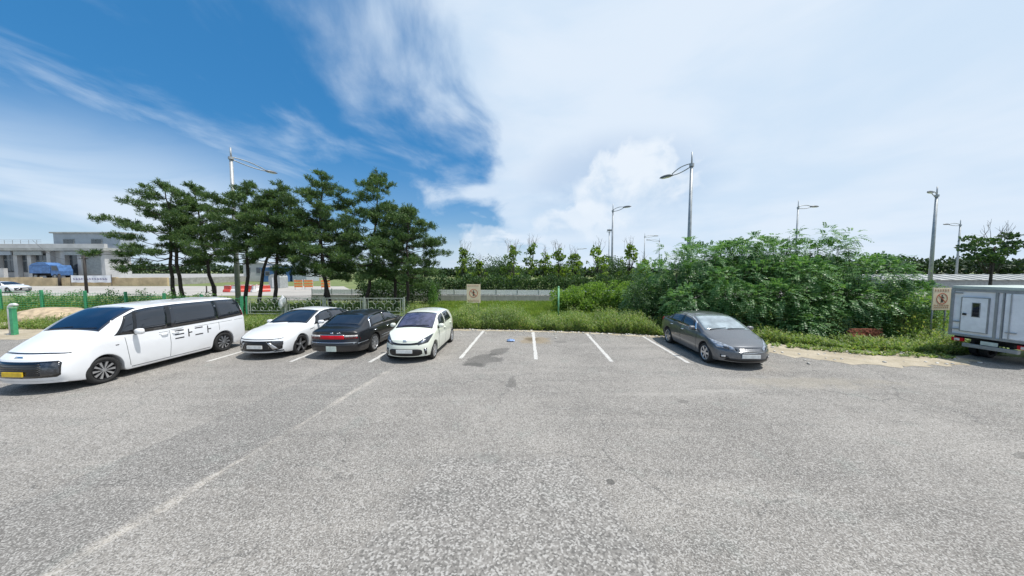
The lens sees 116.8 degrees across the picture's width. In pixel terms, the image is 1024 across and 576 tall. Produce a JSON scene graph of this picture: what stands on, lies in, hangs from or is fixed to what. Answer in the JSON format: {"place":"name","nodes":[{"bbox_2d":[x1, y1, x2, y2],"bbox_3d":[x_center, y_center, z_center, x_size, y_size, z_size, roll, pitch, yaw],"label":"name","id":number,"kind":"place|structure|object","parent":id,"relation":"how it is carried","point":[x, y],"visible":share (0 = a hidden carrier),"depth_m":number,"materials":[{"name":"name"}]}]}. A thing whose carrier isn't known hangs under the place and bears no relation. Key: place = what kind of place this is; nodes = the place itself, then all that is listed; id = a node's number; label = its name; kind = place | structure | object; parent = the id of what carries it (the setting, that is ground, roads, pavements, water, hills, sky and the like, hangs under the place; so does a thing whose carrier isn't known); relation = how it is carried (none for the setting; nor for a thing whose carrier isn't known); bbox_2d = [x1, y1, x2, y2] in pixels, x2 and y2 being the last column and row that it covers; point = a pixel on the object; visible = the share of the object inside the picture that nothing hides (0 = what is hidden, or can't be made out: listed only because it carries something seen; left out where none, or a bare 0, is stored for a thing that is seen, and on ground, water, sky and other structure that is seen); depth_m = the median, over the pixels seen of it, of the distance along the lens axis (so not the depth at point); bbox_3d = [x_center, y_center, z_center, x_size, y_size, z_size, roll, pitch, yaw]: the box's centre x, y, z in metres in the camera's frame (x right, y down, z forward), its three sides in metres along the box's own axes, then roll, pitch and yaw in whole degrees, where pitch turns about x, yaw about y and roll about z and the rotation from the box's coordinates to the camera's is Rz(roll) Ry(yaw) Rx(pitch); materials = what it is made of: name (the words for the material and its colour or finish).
{"place":"outdoors","nodes":[
{"label":"outdoors","id":0,"kind":"place"},
{"bbox_2d":[0,268,7,276],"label":"boundary wall","id":1,"kind":"structure","parent":0,"point":[3,272],"depth_m":58.75,"materials":[{"name":"concrete"}]},
{"bbox_2d":[0,322,45,339],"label":"dirt heap ground","id":2,"kind":"structure","parent":0,"point":[24,333],"depth_m":14.70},
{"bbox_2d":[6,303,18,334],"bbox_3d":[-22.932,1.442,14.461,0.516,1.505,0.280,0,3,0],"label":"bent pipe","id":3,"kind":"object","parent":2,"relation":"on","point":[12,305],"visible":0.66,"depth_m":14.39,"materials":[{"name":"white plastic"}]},
{"bbox_2d":[0,232,138,277],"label":"commercial building","id":4,"kind":"structure","parent":0,"point":[16,260],"depth_m":61.92,"materials":[{"name":"concrete"}]},
{"bbox_2d":[3,253,13,271],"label":"window","id":5,"kind":"structure","parent":4,"relation":"in","point":[8,259],"depth_m":61.97,"materials":[{"name":"grey glass"}]},
{"bbox_2d":[22,255,27,271],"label":"window","id":6,"kind":"structure","parent":4,"relation":"in","point":[25,267],"depth_m":61.97,"materials":[{"name":"grey glass"}]},
{"bbox_2d":[36,254,46,261],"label":"window","id":7,"kind":"structure","parent":4,"relation":"in","point":[39,258],"depth_m":61.91,"materials":[{"name":"grey glass"}]},
{"bbox_2d":[63,239,74,243],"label":"window","id":8,"kind":"structure","parent":4,"relation":"in","point":[65,241],"depth_m":63.02,"materials":[{"name":"grey glass"}]},
{"bbox_2d":[69,255,78,275],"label":"window","id":9,"kind":"structure","parent":4,"relation":"in","point":[74,264],"depth_m":61.99,"materials":[{"name":"grey glass"}]},
{"bbox_2d":[91,239,102,243],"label":"window","id":10,"kind":"structure","parent":4,"relation":"in","point":[93,241],"depth_m":63.02,"materials":[{"name":"grey glass"}]},
{"bbox_2d":[1,286,347,295],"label":"road","id":11,"kind":"structure","parent":0,"point":[194,290],"depth_m":44.92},
{"bbox_2d":[0,281,31,292],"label":"sedan car","id":12,"kind":"object","parent":11,"relation":"on","point":[8,286],"visible":0.96,"depth_m":40.65,"materials":[{"name":"paint"}]},
{"bbox_2d":[80,256,88,292],"bbox_3d":[-54.200,-1.698,39.970,1.000,4.750,0.300,0,3,0],"label":"utility pole","id":13,"kind":"object","parent":11,"relation":"on","point":[85,275],"visible":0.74,"depth_m":39.91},
{"bbox_2d":[70,275,111,283],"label":"banner","id":14,"kind":"object","parent":11,"relation":"on","point":[93,279],"visible":0.88,"depth_m":56.80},
{"bbox_2d":[268,274,288,287],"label":"site hut","id":15,"kind":"object","parent":11,"relation":"on","point":[282,281],"visible":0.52,"depth_m":50.16,"materials":[{"name":"white plastic"}]},
{"bbox_2d":[294,279,302,289],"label":"work fence","id":16,"kind":"object","parent":11,"relation":"on","point":[298,284],"visible":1,"depth_m":46.52,"materials":[{"name":"orange plastic"}]},
{"bbox_2d":[304,279,312,288],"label":"work fence","id":17,"kind":"object","parent":11,"relation":"on","point":[308,283],"visible":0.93,"depth_m":46.82,"materials":[{"name":"orange plastic"}]},
{"bbox_2d":[0,301,430,324],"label":"grass","id":18,"kind":"structure","parent":0,"point":[4,319],"depth_m":23.81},
{"bbox_2d":[129,274,327,284],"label":"terrace","id":19,"kind":"structure","parent":0,"point":[200,278],"depth_m":74.04,"materials":[{"name":"concrete"}]},
{"bbox_2d":[29,262,72,277],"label":"cargo truck","id":20,"kind":"object","parent":19,"relation":"on","point":[46,269],"visible":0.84,"depth_m":58.23,"materials":[{"name":"blue paint"}]},
{"bbox_2d":[243,261,280,280],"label":"house","id":21,"kind":"structure","parent":0,"point":[255,272],"depth_m":77.89,"materials":[{"name":"concrete"}]},
{"bbox_2d":[0,330,1023,575],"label":"parking lot asphalt","id":22,"kind":"structure","parent":0,"point":[500,454],"depth_m":4.82,"materials":[{"name":"asphalt"}]},
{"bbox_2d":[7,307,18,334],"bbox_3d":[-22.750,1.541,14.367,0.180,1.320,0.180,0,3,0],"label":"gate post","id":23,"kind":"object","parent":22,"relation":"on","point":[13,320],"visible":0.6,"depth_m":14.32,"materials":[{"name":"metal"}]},
{"bbox_2d":[0,297,244,383],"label":"passenger van","id":24,"kind":"object","parent":22,"relation":"on","point":[100,344],"visible":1,"depth_m":8.77,"materials":[{"name":"white paint"}]},
{"bbox_2d":[240,306,348,353],"bbox_3d":[-8.331,1.528,12.758,2.272,1.437,4.927,0,3,3],"label":"sedan car","id":25,"kind":"object","parent":22,"relation":"on","point":[292,330],"visible":0.78,"depth_m":11.22,"materials":[{"name":"paint"}]},
{"bbox_2d":[311,309,402,351],"bbox_3d":[-5.840,1.532,12.825,2.114,1.421,4.965,0,3,3],"label":"sedan car","id":26,"kind":"object","parent":22,"relation":"on","point":[358,330],"visible":0.87,"depth_m":11.00,"materials":[{"name":"black paint"}]},
{"bbox_2d":[387,307,453,357],"bbox_3d":[-3.321,1.566,11.731,1.921,1.481,3.625,0,3,3],"label":"hatchback car","id":27,"kind":"object","parent":22,"relation":"on","point":[426,331],"visible":1,"depth_m":10.72,"materials":[{"name":"beige paint"}]},
{"bbox_2d":[459,331,483,357],"bbox_3d":[-1.565,2.227,13.030,0.147,0.001,4.864,0,3,4],"label":"parking line","id":28,"kind":"object","parent":22,"relation":"on","point":[470,346],"visible":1,"depth_m":12.39,"materials":[{"name":"paint"}]},
{"bbox_2d":[532,332,537,358],"bbox_3d":[0.909,2.238,12.845,0.150,0.001,4.726,0,3,2],"label":"parking line","id":29,"kind":"object","parent":22,"relation":"on","point":[534,346],"visible":1,"depth_m":12.23,"materials":[{"name":"paint"}]},
{"bbox_2d":[453,329,664,337],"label":"verge dirt","id":30,"kind":"structure","parent":22,"relation":"on","point":[553,331],"depth_m":15.18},
{"bbox_2d":[585,333,613,361],"bbox_3d":[3.375,2.255,12.556,0.145,0.001,4.647,0,3,3],"label":"parking line","id":31,"kind":"object","parent":22,"relation":"on","point":[603,352],"visible":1,"depth_m":11.78,"materials":[{"name":"paint"}]},
{"bbox_2d":[642,336,689,362],"bbox_3d":[5.761,2.282,12.112,0.144,0.001,4.055,0,3,3],"label":"parking line","id":32,"kind":"object","parent":22,"relation":"on","point":[684,360],"visible":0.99,"depth_m":11.63,"materials":[{"name":"paint"}]},
{"bbox_2d":[662,309,768,362],"bbox_3d":[7.159,1.603,11.505,2.127,1.435,4.580,0,3,3],"label":"sedan car","id":33,"kind":"object","parent":22,"relation":"on","point":[709,336],"visible":1,"depth_m":10.35,"materials":[{"name":"grey paint"}]},
{"bbox_2d":[453,328,982,364],"bbox_3d":[4.880,2.189,13.322,21.314,0.092,4.170,1,4,15],"label":"rubble","id":34,"kind":"object","parent":22,"relation":"on","point":[901,352],"visible":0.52,"depth_m":13.95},
{"bbox_2d":[767,343,980,367],"bbox_3d":[11.750,2.351,10.906,7.221,0.001,2.662,1,4,20],"label":"dirt strip","id":35,"kind":"object","parent":22,"relation":"on","point":[897,360],"visible":0.59,"depth_m":10.58,"materials":[{"name":"soil"}]},
{"bbox_2d":[764,337,955,358],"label":"weeds","id":36,"kind":"object","parent":35,"relation":"on","point":[932,353],"visible":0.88,"depth_m":11.25,"materials":[{"name":"green plant"}]},
{"bbox_2d":[948,285,1023,357],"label":"box truck","id":37,"kind":"object","parent":22,"relation":"on","point":[988,320],"visible":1,"depth_m":10.17,"materials":[{"name":"white metal"}]},
{"bbox_2d":[0,270,1023,356],"bbox_3d":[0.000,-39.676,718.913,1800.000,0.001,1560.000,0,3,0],"label":"ground","id":38,"kind":"structure","parent":0,"point":[350,284],"depth_m":32.72,"materials":[{"name":"plant"}]},
{"bbox_2d":[17,307,82,321],"bbox_3d":[-25.945,1.564,17.729,2.976,0.910,1.661,0,3,0],"label":"sand mound","id":39,"kind":"object","parent":38,"relation":"on","point":[43,312],"visible":0.38,"depth_m":17.29,"materials":[{"name":"sand"}]},
{"bbox_2d":[0,277,168,285],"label":"retaining wall","id":40,"kind":"structure","parent":38,"relation":"on","point":[116,281],"depth_m":57.19,"materials":[{"name":"concrete"}]},
{"bbox_2d":[8,286,215,309],"bbox_3d":[-28.225,0.799,22.633,17.851,1.852,1.263,0,3,6],"label":"hedge","id":41,"kind":"object","parent":38,"relation":"on","point":[46,296],"visible":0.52,"depth_m":23.07,"materials":[{"name":"green plant"}]},
{"bbox_2d":[0,289,243,314],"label":"fence","id":42,"kind":"object","parent":38,"relation":"on","point":[85,298],"visible":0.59,"depth_m":22.81,"materials":[{"name":"green paint"}]},
{"bbox_2d":[0,312,281,329],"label":"weeds","id":43,"kind":"object","parent":38,"relation":"on","point":[28,323],"visible":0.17,"depth_m":15.97,"materials":[{"name":"green plant"}]},
{"bbox_2d":[74,177,239,298],"bbox_3d":[-25.805,-3.192,23.741,7.862,9.699,7.179,-1,3,-9],"label":"pine tree","id":44,"kind":"object","parent":38,"relation":"on","point":[134,249],"visible":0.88,"depth_m":22.54,"materials":[{"name":"green plant"}]},
{"bbox_2d":[156,180,244,296],"bbox_3d":[-24.692,-3.586,25.214,5.505,10.296,5.328,3,4,36],"label":"pine tree","id":45,"kind":"object","parent":38,"relation":"on","point":[192,200],"visible":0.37,"depth_m":24.61,"materials":[{"name":"green plant"}]},
{"bbox_2d":[172,179,284,307],"bbox_3d":[-20.187,-3.243,23.487,7.004,9.820,6.548,-3,5,-44],"label":"pine tree","id":46,"kind":"object","parent":38,"relation":"on","point":[243,192],"visible":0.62,"depth_m":22.36,"materials":[{"name":"green plant"}]},
{"bbox_2d":[228,147,277,302],"bbox_3d":[-22.912,-5.288,28.300,0.400,13.300,3.601,2,4,31],"label":"street lamp","id":47,"kind":"object","parent":38,"relation":"on","point":[236,271],"visible":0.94,"depth_m":27.04,"materials":[{"name":"metal"}]},
{"bbox_2d":[132,262,388,275],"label":"wood","id":48,"kind":"object","parent":38,"relation":"on","point":[214,268],"visible":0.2,"depth_m":151.51,"materials":[{"name":"green plant"}]},
{"bbox_2d":[234,193,298,309],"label":"pine tree","id":49,"kind":"object","parent":38,"relation":"on","point":[264,234],"visible":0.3,"depth_m":22.58,"materials":[{"name":"green plant"}]},
{"bbox_2d":[226,179,316,310],"bbox_3d":[-16.878,-3.142,23.027,5.274,9.675,5.051,0,3,0],"label":"pine tree","id":50,"kind":"object","parent":38,"relation":"on","point":[258,252],"visible":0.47,"depth_m":22.04,"materials":[{"name":"green plant"}]},
{"bbox_2d":[261,267,292,281],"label":"shed","id":51,"kind":"structure","parent":38,"relation":"on","point":[268,272],"depth_m":75.97,"materials":[{"name":"blue paint"}]},
{"bbox_2d":[292,261,318,281],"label":"shed","id":52,"kind":"structure","parent":38,"relation":"on","point":[298,277],"depth_m":77.02,"materials":[{"name":"concrete"}]},
{"bbox_2d":[263,208,366,298],"bbox_3d":[-14.407,-2.327,24.067,7.439,7.946,6.210,-2,4,-34],"label":"pine tree","id":53,"kind":"object","parent":38,"relation":"on","point":[298,235],"visible":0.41,"depth_m":22.97,"materials":[{"name":"green plant"}]},
{"bbox_2d":[253,168,379,306],"bbox_3d":[-13.668,-3.443,22.565,6.840,10.341,7.284,3,4,38],"label":"pine tree","id":54,"kind":"object","parent":38,"relation":"on","point":[308,194],"visible":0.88,"depth_m":21.80,"materials":[{"name":"green plant"}]},
{"bbox_2d":[225,295,410,314],"bbox_3d":[-14.002,1.148,21.205,14.190,1.422,1.319,0,3,0],"label":"hedge","id":55,"kind":"object","parent":38,"relation":"on","point":[264,305],"visible":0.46,"depth_m":21.06,"materials":[{"name":"green plant"}]},
{"bbox_2d":[245,296,404,314],"bbox_3d":[-12.066,1.205,20.264,10.448,1.290,0.109,0,3,2],"label":"ring fence","id":56,"kind":"object","parent":38,"relation":"on","point":[286,308],"visible":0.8,"depth_m":20.21,"materials":[{"name":"green paint"}]},
{"bbox_2d":[278,295,285,307],"bbox_3d":[-14.734,0.872,20.157,0.505,0.829,0.211,0,3,0],"label":"plastic bag","id":57,"kind":"object","parent":56,"relation":"hanging from","point":[282,301],"visible":1,"depth_m":20.10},
{"bbox_2d":[298,167,420,304],"bbox_3d":[-10.389,-3.663,23.413,7.733,10.686,8.114,0,3,0],"label":"pine tree","id":58,"kind":"object","parent":38,"relation":"on","point":[373,215],"visible":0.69,"depth_m":22.14,"materials":[{"name":"green plant"}]},
{"bbox_2d":[348,199,430,305],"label":"pine tree","id":59,"kind":"object","parent":38,"relation":"on","point":[394,207],"visible":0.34,"depth_m":22.97,"materials":[{"name":"green plant"}]},
{"bbox_2d":[354,274,441,303],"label":"hedge","id":60,"kind":"object","parent":38,"relation":"on","point":[378,287],"visible":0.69,"depth_m":27.50,"materials":[{"name":"green plant"}]},
{"bbox_2d":[358,202,453,311],"bbox_3d":[-7.332,-2.127,22.048,6.172,7.816,5.282,0,3,0],"label":"pine tree","id":61,"kind":"object","parent":38,"relation":"on","point":[393,241],"visible":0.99,"depth_m":21.55,"materials":[{"name":"green plant"}]},
{"bbox_2d":[427,281,437,305],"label":"conifer bush","id":62,"kind":"object","parent":38,"relation":"on","point":[433,297],"visible":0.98,"depth_m":24.99,"materials":[{"name":"green plant"}]},
{"bbox_2d":[311,288,614,301],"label":"wall","id":63,"kind":"structure","parent":38,"relation":"on","point":[535,295],"depth_m":29.74,"materials":[{"name":"concrete"}]},
{"bbox_2d":[467,284,480,310],"bbox_3d":[-2.570,0.775,21.108,0.920,2.050,0.107,0,3,0],"label":"warning sign","id":64,"kind":"object","parent":38,"relation":"on","point":[473,294],"visible":0.94,"depth_m":21.04,"materials":[{"name":"metal"}]},
{"bbox_2d":[443,299,514,322],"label":"weeds","id":65,"kind":"object","parent":38,"relation":"on","point":[474,311],"visible":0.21,"depth_m":17.53,"materials":[{"name":"green plant"}]},
{"bbox_2d":[459,253,509,289],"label":"round tree","id":66,"kind":"object","parent":38,"relation":"on","point":[491,272],"visible":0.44,"depth_m":37.17,"materials":[{"name":"green plant"}]},
{"bbox_2d":[397,299,669,335],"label":"weeds","id":67,"kind":"object","parent":38,"relation":"on","point":[626,322],"visible":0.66,"depth_m":15.63,"materials":[{"name":"green plant"}]},
{"bbox_2d":[409,266,672,276],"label":"wood","id":68,"kind":"object","parent":38,"relation":"on","point":[452,271],"visible":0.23,"depth_m":120.81,"materials":[{"name":"green plant"}]},
{"bbox_2d":[372,272,723,294],"bbox_3d":[3.983,-0.333,31.992,36.587,2.925,1.933,0,3,0],"label":"hedge","id":69,"kind":"object","parent":38,"relation":"on","point":[500,281],"visible":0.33,"depth_m":31.67,"materials":[{"name":"green plant"}]},
{"bbox_2d":[549,283,602,313],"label":"shrub","id":70,"kind":"object","parent":38,"relation":"on","point":[571,298],"visible":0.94,"depth_m":21.71,"materials":[{"name":"green plant"}]},
{"bbox_2d":[579,279,639,311],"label":"shrub","id":71,"kind":"object","parent":38,"relation":"on","point":[607,299],"visible":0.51,"depth_m":21.64,"materials":[{"name":"green plant"}]},
{"bbox_2d":[616,276,670,313],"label":"shrub","id":72,"kind":"object","parent":38,"relation":"on","point":[627,283],"visible":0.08,"depth_m":20.67,"materials":[{"name":"green plant"}]},
{"bbox_2d":[621,267,674,324],"bbox_3d":[7.351,0.458,17.026,3.316,3.205,3.090,0,3,0],"label":"shrub","id":73,"kind":"object","parent":38,"relation":"on","point":[637,288],"visible":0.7,"depth_m":16.39,"materials":[{"name":"green plant"}]},
{"bbox_2d":[659,152,693,273],"bbox_3d":[11.694,-3.828,22.696,0.398,11.050,2.438,-3,4,-37],"label":"street lamp","id":74,"kind":"object","parent":38,"relation":"on","point":[691,165],"visible":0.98,"depth_m":21.65,"materials":[{"name":"metal"}]},
{"bbox_2d":[618,222,949,340],"bbox_3d":[12.626,-0.198,16.311,13.459,6.034,7.875,0,3,0],"label":"locust thicket","id":75,"kind":"object","parent":38,"relation":"on","point":[807,295],"visible":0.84,"depth_m":14.67,"materials":[{"name":"green plant"}]},
{"bbox_2d":[784,314,866,336],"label":"weedy bush","id":76,"kind":"object","parent":38,"relation":"on","point":[841,323],"visible":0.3,"depth_m":13.62,"materials":[{"name":"green plant"}]},
{"bbox_2d":[847,328,886,339],"bbox_3d":[14.771,1.956,13.093,1.800,0.541,0.180,0,3,-6],"label":"brick heap","id":77,"kind":"object","parent":38,"relation":"on","point":[872,332],"visible":0.57,"depth_m":13.04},
{"bbox_2d":[713,254,1023,277],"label":"wood","id":78,"kind":"object","parent":38,"relation":"on","point":[1015,266],"visible":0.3,"depth_m":105.97,"materials":[{"name":"green plant"}]},
{"bbox_2d":[748,321,1006,354],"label":"weeds","id":79,"kind":"object","parent":38,"relation":"on","point":[937,343],"visible":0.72,"depth_m":12.04,"materials":[{"name":"green plant"}]},
{"bbox_2d":[855,310,948,338],"bbox_3d":[16.703,1.570,13.544,1.998,1.412,2.753,0,3,0],"label":"weedy bush","id":80,"kind":"object","parent":38,"relation":"on","point":[909,323],"visible":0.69,"depth_m":12.90,"materials":[{"name":"green plant"}]},
{"bbox_2d":[875,288,939,330],"bbox_3d":[19.596,1.036,15.877,4.068,2.192,2.785,-2,4,-26],"label":"shrub","id":81,"kind":"object","parent":38,"relation":"on","point":[906,305],"visible":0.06,"depth_m":15.71,"materials":[{"name":"green plant"}]},
{"bbox_2d":[873,278,948,325],"bbox_3d":[21.631,0.754,16.830,3.952,2.648,3.554,0,3,0],"label":"shrub","id":82,"kind":"object","parent":38,"relation":"on","point":[913,299],"visible":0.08,"depth_m":16.30,"materials":[{"name":"green plant"}]},
{"bbox_2d":[837,274,1023,289],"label":"long shed","id":83,"kind":"structure","parent":38,"relation":"on","point":[949,280],"depth_m":46.08,"materials":[{"name":"metal"}]},
{"bbox_2d":[917,286,949,323],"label":"shrub","id":84,"kind":"object","parent":38,"relation":"on","point":[948,313],"visible":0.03,"depth_m":17.93,"materials":[{"name":"green plant"}]},
{"bbox_2d":[929,288,951,336],"bbox_3d":[17.050,1.152,12.565,0.720,2.310,0.107,0,3,0],"label":"warning sign","id":85,"kind":"object","parent":38,"relation":"on","point":[941,299],"visible":0.99,"depth_m":12.48,"materials":[{"name":"metal"}]},
{"bbox_2d":[943,220,961,273],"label":"street lamp","id":86,"kind":"object","parent":38,"relation":"on","point":[957,255],"visible":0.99,"depth_m":51.02,"materials":[{"name":"metal"}]},
{"bbox_2d":[954,219,1023,284],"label":"street tree","id":87,"kind":"object","parent":38,"relation":"on","point":[993,256],"visible":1,"depth_m":21.80,"materials":[{"name":"green plant"}]},
{"bbox_2d":[0,0,1023,270],"label":"sky","id":88,"kind":"structure","parent":0,"point":[498,121],"materials":[{"name":"blue"}]},
{"bbox_2d":[423,300,764,333],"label":"grass","id":89,"kind":"structure","parent":0,"point":[538,307],"depth_m":24.35,"materials":[{"name":"plant"}]},
{"bbox_2d":[270,290,924,299],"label":"road","id":90,"kind":"structure","parent":0,"point":[305,297],"depth_m":34.43,"materials":[{"name":"asphalt"}]},
{"bbox_2d":[454,240,470,278],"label":"street tree","id":91,"kind":"object","parent":90,"relation":"on","point":[464,253],"visible":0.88,"depth_m":33.31,"materials":[{"name":"green plant"}]},
{"bbox_2d":[470,253,487,282],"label":"street tree","id":92,"kind":"object","parent":90,"relation":"on","point":[480,264],"visible":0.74,"depth_m":34.30,"materials":[{"name":"green plant"}]},
{"bbox_2d":[491,254,525,291],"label":"round tree","id":93,"kind":"object","parent":90,"relation":"on","point":[502,265],"visible":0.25,"depth_m":39.03,"materials":[{"name":"green plant"}]},
{"bbox_2d":[499,239,521,289],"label":"street tree","id":94,"kind":"object","parent":90,"relation":"on","point":[513,252],"visible":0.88,"depth_m":32.90,"materials":[{"name":"green plant"}]},
{"bbox_2d":[519,235,542,294],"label":"street tree","id":95,"kind":"object","parent":90,"relation":"on","point":[531,260],"visible":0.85,"depth_m":33.30,"materials":[{"name":"green plant"}]},
{"bbox_2d":[538,248,553,283],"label":"street tree","id":96,"kind":"object","parent":90,"relation":"on","point":[543,267],"visible":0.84,"depth_m":33.82,"materials":[{"name":"green plant"}]},
{"bbox_2d":[544,242,571,282],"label":"street tree","id":97,"kind":"object","parent":90,"relation":"on","point":[559,258],"visible":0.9,"depth_m":33.00,"materials":[{"name":"green plant"}]},
{"bbox_2d":[547,261,584,287],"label":"round tree","id":98,"kind":"object","parent":90,"relation":"on","point":[559,276],"visible":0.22,"depth_m":40.62,"materials":[{"name":"green plant"}]},
{"bbox_2d":[561,246,582,285],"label":"street tree","id":99,"kind":"object","parent":90,"relation":"on","point":[576,264],"visible":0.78,"depth_m":33.58,"materials":[{"name":"green plant"}]},
{"bbox_2d":[582,240,609,285],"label":"street tree","id":100,"kind":"object","parent":90,"relation":"on","point":[602,267],"visible":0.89,"depth_m":33.11,"materials":[{"name":"green plant"}]},
{"bbox_2d":[593,255,626,285],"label":"round tree","id":101,"kind":"object","parent":90,"relation":"on","point":[612,263],"visible":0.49,"depth_m":36.07,"materials":[{"name":"green plant"}]},
{"bbox_2d":[611,206,630,270],"bbox_3d":[13.177,-4.745,38.134,2.377,11.050,0.398,3,5,42],"label":"street lamp","id":102,"kind":"object","parent":90,"relation":"on","point":[613,211],"visible":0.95,"depth_m":38.54,"materials":[{"name":"metal"}]},
{"bbox_2d":[615,235,642,281],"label":"street tree","id":103,"kind":"object","parent":90,"relation":"on","point":[628,254],"visible":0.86,"depth_m":33.49,"materials":[{"name":"green plant"}]},
{"bbox_2d":[632,251,655,278],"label":"street tree","id":104,"kind":"object","parent":90,"relation":"on","point":[643,260],"visible":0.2,"depth_m":34.09,"materials":[{"name":"green plant"}]},
{"bbox_2d":[793,200,818,281],"bbox_3d":[34.350,-4.665,36.788,2.540,11.050,0.398,0,3,0],"label":"street lamp","id":105,"kind":"object","parent":90,"relation":"on","point":[813,206],"visible":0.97,"depth_m":36.51,"materials":[{"name":"metal"}]},
{"bbox_2d":[927,186,939,284],"bbox_3d":[40.303,-4.286,30.415,2.288,11.050,0.398,-1,4,-21],"label":"street lamp","id":106,"kind":"object","parent":90,"relation":"on","point":[932,251],"visible":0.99,"depth_m":30.68,"materials":[{"name":"metal"}]},
{"bbox_2d":[735,299,949,334],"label":"grass","id":107,"kind":"structure","parent":0,"point":[838,330],"depth_m":16.49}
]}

